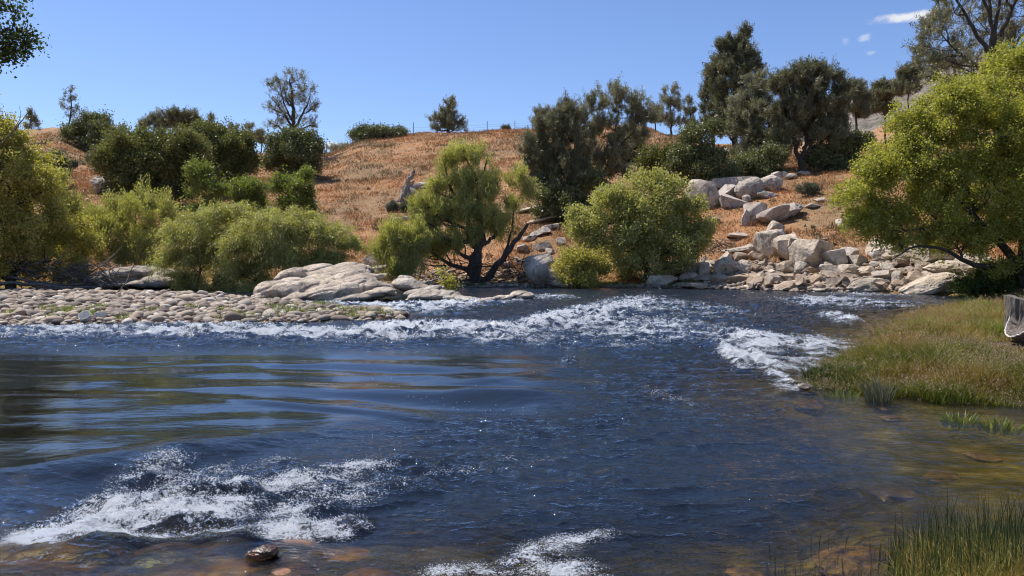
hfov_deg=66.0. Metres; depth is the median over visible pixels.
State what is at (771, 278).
boulder
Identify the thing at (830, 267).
boulder
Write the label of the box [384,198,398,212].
sagebrush
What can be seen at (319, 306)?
river cobble
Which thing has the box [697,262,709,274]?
boulder
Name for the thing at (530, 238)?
boulder
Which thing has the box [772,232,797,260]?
boulder
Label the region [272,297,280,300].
river cobble
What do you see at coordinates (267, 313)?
river cobble
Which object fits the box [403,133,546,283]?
river willow
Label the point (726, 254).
boulder
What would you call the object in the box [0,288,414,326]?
cobbles
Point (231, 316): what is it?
river cobble
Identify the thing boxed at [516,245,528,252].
boulder
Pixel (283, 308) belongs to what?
weeds
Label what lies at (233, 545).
rock ledge
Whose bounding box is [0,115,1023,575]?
ground
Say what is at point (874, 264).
boulder
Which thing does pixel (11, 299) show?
river cobble
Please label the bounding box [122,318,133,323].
river cobble
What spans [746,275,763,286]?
boulder
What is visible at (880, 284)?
loose stone
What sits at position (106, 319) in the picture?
river cobble
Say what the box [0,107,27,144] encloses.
dead branch
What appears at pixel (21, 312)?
river cobble
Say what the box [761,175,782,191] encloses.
boulder
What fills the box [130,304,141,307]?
river cobble
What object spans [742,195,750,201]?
boulder
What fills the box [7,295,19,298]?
river cobble
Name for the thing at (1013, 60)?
lime willow
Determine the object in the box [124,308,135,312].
river cobble
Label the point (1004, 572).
bank grass
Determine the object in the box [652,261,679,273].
boulder
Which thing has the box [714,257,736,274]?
boulder
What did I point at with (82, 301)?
river cobble
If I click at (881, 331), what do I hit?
leafy weed
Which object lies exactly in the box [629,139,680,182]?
round scrub
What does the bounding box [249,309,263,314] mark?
river cobble
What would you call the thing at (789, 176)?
boulder
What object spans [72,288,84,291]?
river cobble
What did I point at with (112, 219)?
willow shrub
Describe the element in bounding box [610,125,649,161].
oak bush
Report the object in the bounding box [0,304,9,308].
river cobble
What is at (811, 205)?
boulder
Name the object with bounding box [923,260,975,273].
boulder
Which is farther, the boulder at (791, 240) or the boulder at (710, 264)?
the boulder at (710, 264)
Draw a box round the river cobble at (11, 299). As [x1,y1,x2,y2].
[3,298,17,300]
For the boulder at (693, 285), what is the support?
on the ground at (1000, 481)
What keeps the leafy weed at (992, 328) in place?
on the ground at (1000, 481)
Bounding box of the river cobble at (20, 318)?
[18,316,29,320]
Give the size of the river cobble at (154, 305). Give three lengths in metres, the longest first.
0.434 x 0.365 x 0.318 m
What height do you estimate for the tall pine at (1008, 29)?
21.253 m
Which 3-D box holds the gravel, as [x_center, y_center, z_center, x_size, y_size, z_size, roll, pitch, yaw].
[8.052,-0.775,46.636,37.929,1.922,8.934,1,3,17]
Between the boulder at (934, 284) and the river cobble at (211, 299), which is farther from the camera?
the boulder at (934, 284)
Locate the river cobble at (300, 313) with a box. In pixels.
[288,311,303,315]
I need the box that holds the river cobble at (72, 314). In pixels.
[69,312,78,316]
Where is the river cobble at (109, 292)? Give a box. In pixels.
[101,290,115,293]
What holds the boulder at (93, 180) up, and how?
on the ground at (1000, 481)
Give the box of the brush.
[32,127,846,269]
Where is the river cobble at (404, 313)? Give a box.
[400,311,407,316]
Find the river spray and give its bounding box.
[0,291,944,575]
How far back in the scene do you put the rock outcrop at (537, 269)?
46.27 m
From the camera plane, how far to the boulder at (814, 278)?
42.61 m
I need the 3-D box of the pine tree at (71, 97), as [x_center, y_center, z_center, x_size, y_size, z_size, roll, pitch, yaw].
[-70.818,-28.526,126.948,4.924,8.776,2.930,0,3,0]
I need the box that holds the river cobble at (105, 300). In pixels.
[99,298,110,302]
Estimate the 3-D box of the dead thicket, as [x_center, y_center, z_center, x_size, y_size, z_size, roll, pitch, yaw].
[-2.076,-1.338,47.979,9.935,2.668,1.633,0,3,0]
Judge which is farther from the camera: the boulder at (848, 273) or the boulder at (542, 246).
the boulder at (542, 246)
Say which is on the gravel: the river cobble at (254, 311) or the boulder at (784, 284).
the boulder at (784, 284)
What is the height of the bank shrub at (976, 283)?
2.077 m
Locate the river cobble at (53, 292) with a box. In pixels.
[49,290,60,293]
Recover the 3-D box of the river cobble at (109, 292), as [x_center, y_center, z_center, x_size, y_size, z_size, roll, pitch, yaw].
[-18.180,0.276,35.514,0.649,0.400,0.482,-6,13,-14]
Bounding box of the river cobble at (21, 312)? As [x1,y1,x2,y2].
[13,309,25,314]
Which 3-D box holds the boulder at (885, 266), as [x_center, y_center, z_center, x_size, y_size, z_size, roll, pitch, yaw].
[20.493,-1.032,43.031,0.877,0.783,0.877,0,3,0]
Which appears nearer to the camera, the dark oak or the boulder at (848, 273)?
the boulder at (848, 273)
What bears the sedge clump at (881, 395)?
on the ground at (1000, 481)
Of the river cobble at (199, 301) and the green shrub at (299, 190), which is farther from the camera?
the green shrub at (299, 190)
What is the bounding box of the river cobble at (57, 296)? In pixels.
[51,295,64,298]
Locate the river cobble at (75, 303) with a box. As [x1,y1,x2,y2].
[69,301,82,305]
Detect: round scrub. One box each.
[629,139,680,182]
[658,113,747,190]
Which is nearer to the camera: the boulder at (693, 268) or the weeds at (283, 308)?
the weeds at (283, 308)
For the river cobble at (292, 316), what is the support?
on the ground at (1000, 481)
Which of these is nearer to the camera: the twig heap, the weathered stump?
the weathered stump
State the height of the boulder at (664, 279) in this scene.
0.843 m
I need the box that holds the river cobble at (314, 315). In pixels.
[310,313,319,317]
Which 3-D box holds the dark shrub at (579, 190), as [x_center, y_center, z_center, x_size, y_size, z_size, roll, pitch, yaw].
[4.510,-7.633,64.779,7.632,5.165,5.062,0,3,0]
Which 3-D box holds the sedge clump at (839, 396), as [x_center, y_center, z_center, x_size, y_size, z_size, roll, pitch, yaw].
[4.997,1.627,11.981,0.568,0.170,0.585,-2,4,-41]
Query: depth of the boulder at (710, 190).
63.04 m
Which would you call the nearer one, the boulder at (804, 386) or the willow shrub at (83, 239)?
the boulder at (804, 386)
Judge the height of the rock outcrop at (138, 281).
1.379 m
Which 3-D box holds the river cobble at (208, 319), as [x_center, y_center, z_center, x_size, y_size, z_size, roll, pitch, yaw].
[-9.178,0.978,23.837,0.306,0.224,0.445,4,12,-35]
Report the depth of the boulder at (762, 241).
48.51 m
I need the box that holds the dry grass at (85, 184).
[2,124,1018,283]
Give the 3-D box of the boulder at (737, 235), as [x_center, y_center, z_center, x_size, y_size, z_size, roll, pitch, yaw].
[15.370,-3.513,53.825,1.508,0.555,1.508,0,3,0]
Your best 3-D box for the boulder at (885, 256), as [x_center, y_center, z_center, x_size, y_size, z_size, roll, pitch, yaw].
[21.774,-2.029,45.170,2.937,1.836,2.937,0,3,0]
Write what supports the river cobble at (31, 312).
on the ground at (1000, 481)
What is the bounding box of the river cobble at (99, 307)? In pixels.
[94,306,106,311]
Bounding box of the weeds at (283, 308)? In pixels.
[1,273,712,318]
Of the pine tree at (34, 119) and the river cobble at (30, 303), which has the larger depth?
the pine tree at (34, 119)
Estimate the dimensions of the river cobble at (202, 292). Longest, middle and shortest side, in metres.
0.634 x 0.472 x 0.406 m
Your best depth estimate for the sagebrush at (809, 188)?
61.47 m
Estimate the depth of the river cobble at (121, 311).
24.49 m
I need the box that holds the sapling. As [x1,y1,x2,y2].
[430,265,464,291]
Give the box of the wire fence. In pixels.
[326,121,532,150]
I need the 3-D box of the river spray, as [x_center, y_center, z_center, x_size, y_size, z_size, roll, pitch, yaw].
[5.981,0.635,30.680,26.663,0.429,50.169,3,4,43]
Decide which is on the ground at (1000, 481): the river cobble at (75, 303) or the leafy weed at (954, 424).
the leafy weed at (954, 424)
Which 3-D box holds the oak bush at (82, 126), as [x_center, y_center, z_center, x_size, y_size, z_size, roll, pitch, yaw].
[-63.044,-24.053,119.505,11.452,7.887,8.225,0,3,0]
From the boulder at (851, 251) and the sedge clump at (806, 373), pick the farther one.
the boulder at (851, 251)
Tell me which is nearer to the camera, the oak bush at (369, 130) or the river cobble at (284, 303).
the river cobble at (284, 303)
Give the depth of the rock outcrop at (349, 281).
34.93 m
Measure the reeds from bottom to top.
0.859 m
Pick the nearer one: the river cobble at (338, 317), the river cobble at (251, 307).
the river cobble at (338, 317)
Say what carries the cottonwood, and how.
on the ground at (1000, 481)
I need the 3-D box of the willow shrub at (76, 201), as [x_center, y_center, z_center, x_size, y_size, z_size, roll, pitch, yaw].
[-26.869,-3.978,48.244,4.419,7.134,3.346,0,3,0]
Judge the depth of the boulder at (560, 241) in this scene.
56.83 m
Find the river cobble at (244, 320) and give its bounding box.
[241,318,255,323]
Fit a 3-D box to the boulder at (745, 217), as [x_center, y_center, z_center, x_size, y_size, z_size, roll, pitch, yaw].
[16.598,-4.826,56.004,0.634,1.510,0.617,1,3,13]
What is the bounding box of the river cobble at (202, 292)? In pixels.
[197,290,207,294]
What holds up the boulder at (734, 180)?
on the ground at (1000, 481)
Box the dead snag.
[397,170,416,201]
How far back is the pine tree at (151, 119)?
116.52 m
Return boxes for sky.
[0,0,1023,152]
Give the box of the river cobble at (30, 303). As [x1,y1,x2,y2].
[21,301,37,305]
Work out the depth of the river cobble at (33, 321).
23.07 m
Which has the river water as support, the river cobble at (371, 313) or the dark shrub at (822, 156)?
the river cobble at (371, 313)
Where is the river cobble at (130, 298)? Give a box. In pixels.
[120,296,132,300]
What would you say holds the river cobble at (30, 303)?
on the ground at (1000, 481)
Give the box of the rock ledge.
[0,537,393,575]
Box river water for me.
[0,287,1023,575]
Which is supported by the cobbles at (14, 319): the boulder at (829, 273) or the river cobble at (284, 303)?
the river cobble at (284, 303)
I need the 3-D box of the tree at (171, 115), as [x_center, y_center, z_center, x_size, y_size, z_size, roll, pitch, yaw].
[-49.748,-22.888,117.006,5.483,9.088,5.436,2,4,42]
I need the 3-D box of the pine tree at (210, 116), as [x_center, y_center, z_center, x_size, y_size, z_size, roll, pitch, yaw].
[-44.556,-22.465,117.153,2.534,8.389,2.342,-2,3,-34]
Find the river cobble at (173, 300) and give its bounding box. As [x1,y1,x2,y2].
[165,298,177,303]
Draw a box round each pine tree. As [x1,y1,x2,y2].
[20,105,42,133]
[58,85,84,125]
[135,106,166,131]
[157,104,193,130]
[185,107,204,120]
[205,111,219,124]
[227,120,239,131]
[243,121,258,139]
[254,127,268,152]
[325,141,351,151]
[424,94,468,132]
[530,103,551,121]
[648,101,665,130]
[653,80,690,134]
[682,91,697,125]
[846,74,873,155]
[868,76,896,147]
[886,55,928,107]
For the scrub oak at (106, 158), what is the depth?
72.91 m
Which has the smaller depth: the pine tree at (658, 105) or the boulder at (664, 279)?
the boulder at (664, 279)
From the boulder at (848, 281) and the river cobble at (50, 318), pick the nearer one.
the river cobble at (50, 318)
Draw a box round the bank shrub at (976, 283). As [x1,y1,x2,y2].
[946,257,1023,296]
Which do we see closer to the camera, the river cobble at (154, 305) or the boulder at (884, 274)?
the river cobble at (154, 305)
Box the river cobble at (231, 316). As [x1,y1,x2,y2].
[224,311,242,321]
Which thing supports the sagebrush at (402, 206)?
on the ground at (1000, 481)
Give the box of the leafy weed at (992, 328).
[977,323,1003,335]
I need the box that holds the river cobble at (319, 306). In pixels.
[314,304,324,309]
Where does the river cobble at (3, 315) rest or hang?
on the ground at (1000, 481)
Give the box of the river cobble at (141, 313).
[132,311,143,317]
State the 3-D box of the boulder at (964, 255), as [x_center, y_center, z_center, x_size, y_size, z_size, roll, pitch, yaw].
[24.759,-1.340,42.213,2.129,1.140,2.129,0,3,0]
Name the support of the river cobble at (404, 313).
on the river water
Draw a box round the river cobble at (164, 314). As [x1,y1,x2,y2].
[157,312,168,316]
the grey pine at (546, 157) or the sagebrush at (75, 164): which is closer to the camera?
the grey pine at (546, 157)
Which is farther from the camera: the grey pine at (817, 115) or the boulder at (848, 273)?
the grey pine at (817, 115)
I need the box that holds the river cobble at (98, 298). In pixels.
[92,297,103,301]
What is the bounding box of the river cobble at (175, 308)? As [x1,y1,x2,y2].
[169,306,179,310]
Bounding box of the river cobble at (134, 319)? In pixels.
[128,316,137,322]
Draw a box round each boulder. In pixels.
[89,176,102,184]
[91,179,109,192]
[363,252,379,266]
[372,265,387,273]
[401,179,441,188]
[405,187,416,198]
[497,270,513,277]
[501,261,512,267]
[514,255,521,263]
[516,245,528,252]
[516,272,528,280]
[523,235,536,240]
[532,241,550,250]
[545,248,554,254]
[556,237,565,245]
[646,274,678,284]
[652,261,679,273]
[677,282,709,289]
[679,272,697,280]
[680,261,700,273]
[685,179,719,208]
[691,275,711,280]
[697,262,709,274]
[700,255,706,261]
[705,259,715,269]
[710,178,728,190]
[710,273,730,283]
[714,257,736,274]
[718,194,747,207]
[718,251,732,259]
[719,184,735,196]
[723,176,753,184]
[727,232,749,237]
[727,272,758,283]
[733,252,747,261]
[734,177,763,198]
[737,259,752,272]
[741,209,750,225]
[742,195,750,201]
[743,202,767,223]
[744,244,754,252]
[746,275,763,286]
[748,251,768,259]
[753,229,785,255]
[755,190,778,197]
[756,203,789,223]
[757,269,775,275]
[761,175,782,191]
[764,272,785,283]
[765,220,784,230]
[768,280,797,289]
[770,171,786,177]
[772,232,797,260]
[774,260,794,273]
[784,173,797,179]
[784,273,795,280]
[787,202,803,218]
[788,237,798,247]
[788,239,832,266]
[794,261,809,273]
[795,274,807,280]
[796,171,809,175]
[797,383,812,389]
[804,203,819,207]
[808,274,822,283]
[812,197,824,201]
[812,288,826,291]
[813,282,825,287]
[819,264,838,273]
[819,270,838,276]
[821,248,847,265]
[824,276,847,285]
[835,219,845,229]
[838,264,856,274]
[840,247,858,254]
[840,274,854,286]
[842,271,859,276]
[846,278,890,292]
[847,255,867,265]
[857,266,874,276]
[865,238,913,260]
[866,246,900,262]
[869,261,880,267]
[871,269,890,278]
[879,262,894,269]
[888,279,901,289]
[890,270,904,280]
[898,272,956,294]
[904,266,914,271]
[907,270,922,281]
[912,259,931,266]
[913,248,954,262]
[921,270,934,275]
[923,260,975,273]
[954,253,993,262]
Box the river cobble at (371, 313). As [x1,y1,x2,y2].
[365,312,375,318]
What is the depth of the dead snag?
75.52 m
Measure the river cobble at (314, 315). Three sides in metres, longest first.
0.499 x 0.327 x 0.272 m
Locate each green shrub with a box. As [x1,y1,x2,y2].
[178,153,230,214]
[222,172,274,212]
[262,162,321,216]
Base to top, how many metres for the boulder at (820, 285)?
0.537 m
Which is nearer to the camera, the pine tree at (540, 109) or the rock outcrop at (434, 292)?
the rock outcrop at (434, 292)
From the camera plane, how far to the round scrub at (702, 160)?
71.04 m
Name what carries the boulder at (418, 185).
on the ground at (1000, 481)
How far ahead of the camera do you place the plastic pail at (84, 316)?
23.74 m
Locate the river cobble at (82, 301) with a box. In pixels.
[74,299,86,303]
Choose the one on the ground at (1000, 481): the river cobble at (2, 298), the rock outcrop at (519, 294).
the river cobble at (2, 298)
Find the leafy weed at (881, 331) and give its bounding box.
[873,325,900,335]
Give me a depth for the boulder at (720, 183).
69.30 m
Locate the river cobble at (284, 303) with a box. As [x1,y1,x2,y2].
[279,301,289,305]
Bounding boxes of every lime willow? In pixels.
[818,63,1023,288]
[961,33,1023,117]
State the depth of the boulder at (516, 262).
52.85 m
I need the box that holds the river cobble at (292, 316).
[286,314,296,318]
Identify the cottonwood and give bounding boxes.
[0,0,51,78]
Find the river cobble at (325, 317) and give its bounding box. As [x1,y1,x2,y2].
[316,314,331,320]
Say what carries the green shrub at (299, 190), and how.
on the ground at (1000, 481)
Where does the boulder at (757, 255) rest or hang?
on the ground at (1000, 481)
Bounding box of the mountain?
[797,53,1018,141]
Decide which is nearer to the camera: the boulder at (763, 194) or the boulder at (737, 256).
the boulder at (737, 256)
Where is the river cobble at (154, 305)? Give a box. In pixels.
[148,304,158,309]
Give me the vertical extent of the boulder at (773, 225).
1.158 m
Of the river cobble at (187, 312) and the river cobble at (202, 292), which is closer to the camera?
the river cobble at (187, 312)
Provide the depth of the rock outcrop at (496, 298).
33.15 m
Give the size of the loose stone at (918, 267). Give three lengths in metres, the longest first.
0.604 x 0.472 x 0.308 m
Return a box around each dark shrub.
[45,146,74,184]
[521,164,613,222]
[726,136,795,177]
[793,126,878,170]
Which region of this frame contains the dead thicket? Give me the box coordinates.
[416,244,531,285]
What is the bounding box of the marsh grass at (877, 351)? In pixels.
[796,293,1023,409]
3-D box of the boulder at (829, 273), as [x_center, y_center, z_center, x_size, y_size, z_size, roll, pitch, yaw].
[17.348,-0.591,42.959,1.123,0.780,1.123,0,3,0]
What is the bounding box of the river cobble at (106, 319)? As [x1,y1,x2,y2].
[103,317,113,321]
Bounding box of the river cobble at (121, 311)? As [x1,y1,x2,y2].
[110,310,129,318]
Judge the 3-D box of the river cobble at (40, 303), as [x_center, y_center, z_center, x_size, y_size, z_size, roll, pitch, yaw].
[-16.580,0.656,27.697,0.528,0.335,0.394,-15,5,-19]
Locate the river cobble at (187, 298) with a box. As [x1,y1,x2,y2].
[180,295,196,301]
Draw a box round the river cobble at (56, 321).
[51,319,62,324]
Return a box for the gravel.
[380,260,1000,291]
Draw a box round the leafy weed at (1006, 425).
[971,415,1023,435]
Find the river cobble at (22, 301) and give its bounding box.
[17,299,30,303]
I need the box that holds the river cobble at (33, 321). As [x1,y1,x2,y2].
[27,319,37,323]
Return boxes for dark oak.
[257,120,329,177]
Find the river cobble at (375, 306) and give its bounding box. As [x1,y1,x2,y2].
[368,305,380,310]
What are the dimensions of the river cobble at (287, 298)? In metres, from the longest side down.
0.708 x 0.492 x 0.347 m
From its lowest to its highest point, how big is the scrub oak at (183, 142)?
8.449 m
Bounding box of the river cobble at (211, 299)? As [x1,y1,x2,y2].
[205,297,216,301]
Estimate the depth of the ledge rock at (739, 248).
50.52 m
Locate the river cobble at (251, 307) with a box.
[246,305,255,309]
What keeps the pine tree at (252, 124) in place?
on the ground at (1000, 481)
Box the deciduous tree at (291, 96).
[261,66,320,128]
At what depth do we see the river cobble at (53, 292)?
35.10 m
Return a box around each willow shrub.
[34,203,108,285]
[42,166,104,265]
[80,168,184,269]
[140,195,266,290]
[205,205,310,291]
[243,199,371,277]
[365,205,440,283]
[549,239,616,288]
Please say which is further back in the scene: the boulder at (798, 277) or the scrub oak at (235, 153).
the scrub oak at (235, 153)
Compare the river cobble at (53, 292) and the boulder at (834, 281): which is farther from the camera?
the boulder at (834, 281)
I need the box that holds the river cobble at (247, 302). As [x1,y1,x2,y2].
[237,299,251,305]
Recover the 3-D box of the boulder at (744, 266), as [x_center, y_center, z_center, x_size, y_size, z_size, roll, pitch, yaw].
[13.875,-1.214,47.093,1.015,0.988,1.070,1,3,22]
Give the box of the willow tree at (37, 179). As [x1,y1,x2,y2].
[0,91,80,288]
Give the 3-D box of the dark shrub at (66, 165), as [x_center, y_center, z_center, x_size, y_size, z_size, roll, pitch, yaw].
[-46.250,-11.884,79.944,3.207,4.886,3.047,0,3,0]
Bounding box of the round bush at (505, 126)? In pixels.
[500,123,511,129]
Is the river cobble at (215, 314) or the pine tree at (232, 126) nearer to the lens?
the river cobble at (215, 314)
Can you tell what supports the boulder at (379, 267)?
on the ground at (1000, 481)
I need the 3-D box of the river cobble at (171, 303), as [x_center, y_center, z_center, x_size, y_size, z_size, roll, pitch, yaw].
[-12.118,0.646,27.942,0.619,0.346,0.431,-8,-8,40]
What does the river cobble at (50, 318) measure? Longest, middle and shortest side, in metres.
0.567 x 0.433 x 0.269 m
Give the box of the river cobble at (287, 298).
[281,297,291,300]
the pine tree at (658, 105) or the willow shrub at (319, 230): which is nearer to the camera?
the willow shrub at (319, 230)
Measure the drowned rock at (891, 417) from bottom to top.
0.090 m
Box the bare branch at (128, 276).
[117,250,144,292]
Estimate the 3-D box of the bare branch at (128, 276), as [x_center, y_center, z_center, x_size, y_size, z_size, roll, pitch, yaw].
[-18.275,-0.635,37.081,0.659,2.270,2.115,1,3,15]
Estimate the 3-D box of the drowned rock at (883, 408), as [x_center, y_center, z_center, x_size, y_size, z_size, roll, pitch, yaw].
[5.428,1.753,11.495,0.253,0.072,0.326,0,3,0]
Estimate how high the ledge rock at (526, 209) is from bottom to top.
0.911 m
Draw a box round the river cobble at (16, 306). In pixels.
[10,304,23,307]
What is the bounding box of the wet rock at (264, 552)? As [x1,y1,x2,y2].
[245,544,279,561]
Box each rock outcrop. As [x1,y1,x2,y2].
[86,265,181,288]
[251,262,396,305]
[391,275,431,291]
[403,285,476,300]
[477,296,500,301]
[497,290,534,299]
[522,253,571,287]
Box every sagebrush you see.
[69,159,79,169]
[79,154,91,164]
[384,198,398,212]
[398,200,409,211]
[792,180,824,195]
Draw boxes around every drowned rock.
[724,568,766,575]
[793,399,824,411]
[812,545,889,575]
[866,487,915,503]
[875,406,891,411]
[880,415,911,421]
[923,469,959,483]
[963,451,1002,461]
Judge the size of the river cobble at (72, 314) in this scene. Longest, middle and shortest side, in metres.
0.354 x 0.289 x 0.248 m
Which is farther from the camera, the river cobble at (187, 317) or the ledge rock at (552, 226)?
the ledge rock at (552, 226)
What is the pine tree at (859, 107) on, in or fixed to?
on the ground at (1000, 481)
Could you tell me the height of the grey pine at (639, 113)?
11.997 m
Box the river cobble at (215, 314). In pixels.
[210,313,219,317]
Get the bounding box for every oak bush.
[55,104,128,150]
[345,119,395,144]
[384,124,410,137]
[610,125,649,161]
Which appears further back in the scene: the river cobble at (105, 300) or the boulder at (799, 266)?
the boulder at (799, 266)
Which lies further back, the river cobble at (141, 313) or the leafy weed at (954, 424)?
the river cobble at (141, 313)
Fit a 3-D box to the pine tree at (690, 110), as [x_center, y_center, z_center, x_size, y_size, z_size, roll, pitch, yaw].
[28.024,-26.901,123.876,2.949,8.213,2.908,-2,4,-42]
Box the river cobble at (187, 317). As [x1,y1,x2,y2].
[182,315,192,319]
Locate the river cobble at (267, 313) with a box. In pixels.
[262,309,276,317]
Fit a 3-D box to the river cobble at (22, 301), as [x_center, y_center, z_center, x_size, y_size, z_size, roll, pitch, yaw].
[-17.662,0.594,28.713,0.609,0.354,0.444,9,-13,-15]
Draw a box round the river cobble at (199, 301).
[192,300,208,304]
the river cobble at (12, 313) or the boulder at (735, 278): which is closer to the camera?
the river cobble at (12, 313)
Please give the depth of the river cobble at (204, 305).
27.04 m
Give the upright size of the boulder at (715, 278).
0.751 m
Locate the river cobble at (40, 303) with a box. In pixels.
[33,302,47,305]
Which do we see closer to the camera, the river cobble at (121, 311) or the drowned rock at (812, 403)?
the drowned rock at (812, 403)
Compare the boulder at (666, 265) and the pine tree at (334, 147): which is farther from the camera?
the pine tree at (334, 147)
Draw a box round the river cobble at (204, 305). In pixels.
[198,304,210,308]
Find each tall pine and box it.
[695,52,726,148]
[699,20,766,145]
[901,0,1023,204]
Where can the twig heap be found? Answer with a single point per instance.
(718, 245)
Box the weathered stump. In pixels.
[1004,295,1023,344]
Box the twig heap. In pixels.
[705,237,750,255]
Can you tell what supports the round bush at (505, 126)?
on the ground at (1000, 481)
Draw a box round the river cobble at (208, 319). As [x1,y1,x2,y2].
[203,317,213,321]
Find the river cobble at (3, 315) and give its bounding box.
[0,313,8,317]
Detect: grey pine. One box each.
[512,89,595,197]
[574,71,661,192]
[718,65,793,158]
[757,52,855,171]
[909,5,980,190]
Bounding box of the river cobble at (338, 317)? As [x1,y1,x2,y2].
[331,315,350,322]
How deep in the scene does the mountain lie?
788.74 m
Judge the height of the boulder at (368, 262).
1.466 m
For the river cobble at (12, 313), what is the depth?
24.14 m
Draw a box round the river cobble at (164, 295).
[158,294,170,297]
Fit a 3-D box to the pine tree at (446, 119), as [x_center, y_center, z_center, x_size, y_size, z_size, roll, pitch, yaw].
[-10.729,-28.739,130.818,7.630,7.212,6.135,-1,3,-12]
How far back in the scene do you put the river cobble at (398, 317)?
25.27 m
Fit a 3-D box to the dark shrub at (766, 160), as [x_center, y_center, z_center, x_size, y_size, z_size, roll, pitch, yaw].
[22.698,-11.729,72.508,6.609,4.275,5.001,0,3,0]
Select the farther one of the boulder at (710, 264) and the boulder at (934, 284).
the boulder at (710, 264)
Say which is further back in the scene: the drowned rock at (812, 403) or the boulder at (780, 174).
the boulder at (780, 174)
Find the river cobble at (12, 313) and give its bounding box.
[9,312,23,316]
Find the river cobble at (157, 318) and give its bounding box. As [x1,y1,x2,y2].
[151,315,164,321]
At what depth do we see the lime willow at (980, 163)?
36.63 m
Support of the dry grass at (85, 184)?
on the ground at (1000, 481)
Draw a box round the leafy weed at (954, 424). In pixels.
[937,408,983,429]
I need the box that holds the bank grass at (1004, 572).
[873,521,1023,575]
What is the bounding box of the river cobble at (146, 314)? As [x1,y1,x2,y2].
[142,311,153,318]
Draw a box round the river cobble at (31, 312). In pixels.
[26,309,36,314]
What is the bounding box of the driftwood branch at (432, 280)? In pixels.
[424,276,440,283]
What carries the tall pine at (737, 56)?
on the ground at (1000, 481)
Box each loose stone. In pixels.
[752,264,761,269]
[763,282,773,286]
[795,278,806,285]
[799,267,808,273]
[808,266,819,272]
[875,281,885,287]
[890,282,901,286]
[897,258,908,264]
[915,263,923,270]
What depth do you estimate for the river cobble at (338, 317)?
24.34 m
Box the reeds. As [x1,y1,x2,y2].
[765,482,1023,575]
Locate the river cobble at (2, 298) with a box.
[0,296,7,300]
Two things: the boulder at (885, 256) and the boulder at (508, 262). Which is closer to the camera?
the boulder at (885, 256)
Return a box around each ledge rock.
[516,206,536,212]
[524,216,557,223]
[530,227,550,235]
[539,223,558,228]
[720,246,753,251]
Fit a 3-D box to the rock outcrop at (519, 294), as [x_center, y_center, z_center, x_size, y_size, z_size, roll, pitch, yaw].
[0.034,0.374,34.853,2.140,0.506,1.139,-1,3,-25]
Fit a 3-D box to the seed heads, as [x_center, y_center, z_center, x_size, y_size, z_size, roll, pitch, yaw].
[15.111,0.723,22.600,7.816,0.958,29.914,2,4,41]
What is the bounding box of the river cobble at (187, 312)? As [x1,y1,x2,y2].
[175,310,193,316]
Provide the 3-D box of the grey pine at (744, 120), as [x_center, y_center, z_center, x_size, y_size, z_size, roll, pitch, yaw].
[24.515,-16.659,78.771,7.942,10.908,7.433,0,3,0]
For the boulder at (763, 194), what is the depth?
62.77 m
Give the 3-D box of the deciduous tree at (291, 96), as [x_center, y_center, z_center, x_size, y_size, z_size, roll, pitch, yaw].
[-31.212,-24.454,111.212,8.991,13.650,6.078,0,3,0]
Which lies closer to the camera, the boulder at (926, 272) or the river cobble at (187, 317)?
the river cobble at (187, 317)
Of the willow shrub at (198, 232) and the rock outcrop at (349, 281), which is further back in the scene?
the willow shrub at (198, 232)
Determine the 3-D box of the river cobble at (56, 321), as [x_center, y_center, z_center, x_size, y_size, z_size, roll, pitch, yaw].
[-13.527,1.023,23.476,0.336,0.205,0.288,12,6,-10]
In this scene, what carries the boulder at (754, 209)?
on the ground at (1000, 481)
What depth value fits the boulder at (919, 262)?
42.59 m
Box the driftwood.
[0,249,141,290]
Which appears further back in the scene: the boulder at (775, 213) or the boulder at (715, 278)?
the boulder at (775, 213)
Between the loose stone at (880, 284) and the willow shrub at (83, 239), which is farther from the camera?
the willow shrub at (83, 239)
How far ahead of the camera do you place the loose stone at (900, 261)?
43.00 m
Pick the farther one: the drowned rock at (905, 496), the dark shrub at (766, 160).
the dark shrub at (766, 160)
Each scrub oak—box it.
[81,118,176,197]
[120,117,225,202]
[186,113,271,194]
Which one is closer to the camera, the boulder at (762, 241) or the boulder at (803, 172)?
the boulder at (762, 241)
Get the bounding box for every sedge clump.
[798,363,833,379]
[821,388,861,403]
[856,374,905,406]
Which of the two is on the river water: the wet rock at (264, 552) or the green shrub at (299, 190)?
the wet rock at (264, 552)
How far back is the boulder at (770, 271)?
45.40 m
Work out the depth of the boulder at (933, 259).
42.47 m
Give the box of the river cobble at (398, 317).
[396,315,406,319]
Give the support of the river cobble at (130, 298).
on the ground at (1000, 481)
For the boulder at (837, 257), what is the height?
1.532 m
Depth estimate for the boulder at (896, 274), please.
41.11 m
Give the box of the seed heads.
[795,290,1023,407]
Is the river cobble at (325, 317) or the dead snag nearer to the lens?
the river cobble at (325, 317)
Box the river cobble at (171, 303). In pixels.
[164,301,177,305]
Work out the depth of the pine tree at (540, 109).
128.20 m
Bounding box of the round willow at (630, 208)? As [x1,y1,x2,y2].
[560,162,720,282]
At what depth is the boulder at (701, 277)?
46.59 m
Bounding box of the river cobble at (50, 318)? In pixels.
[43,315,63,320]

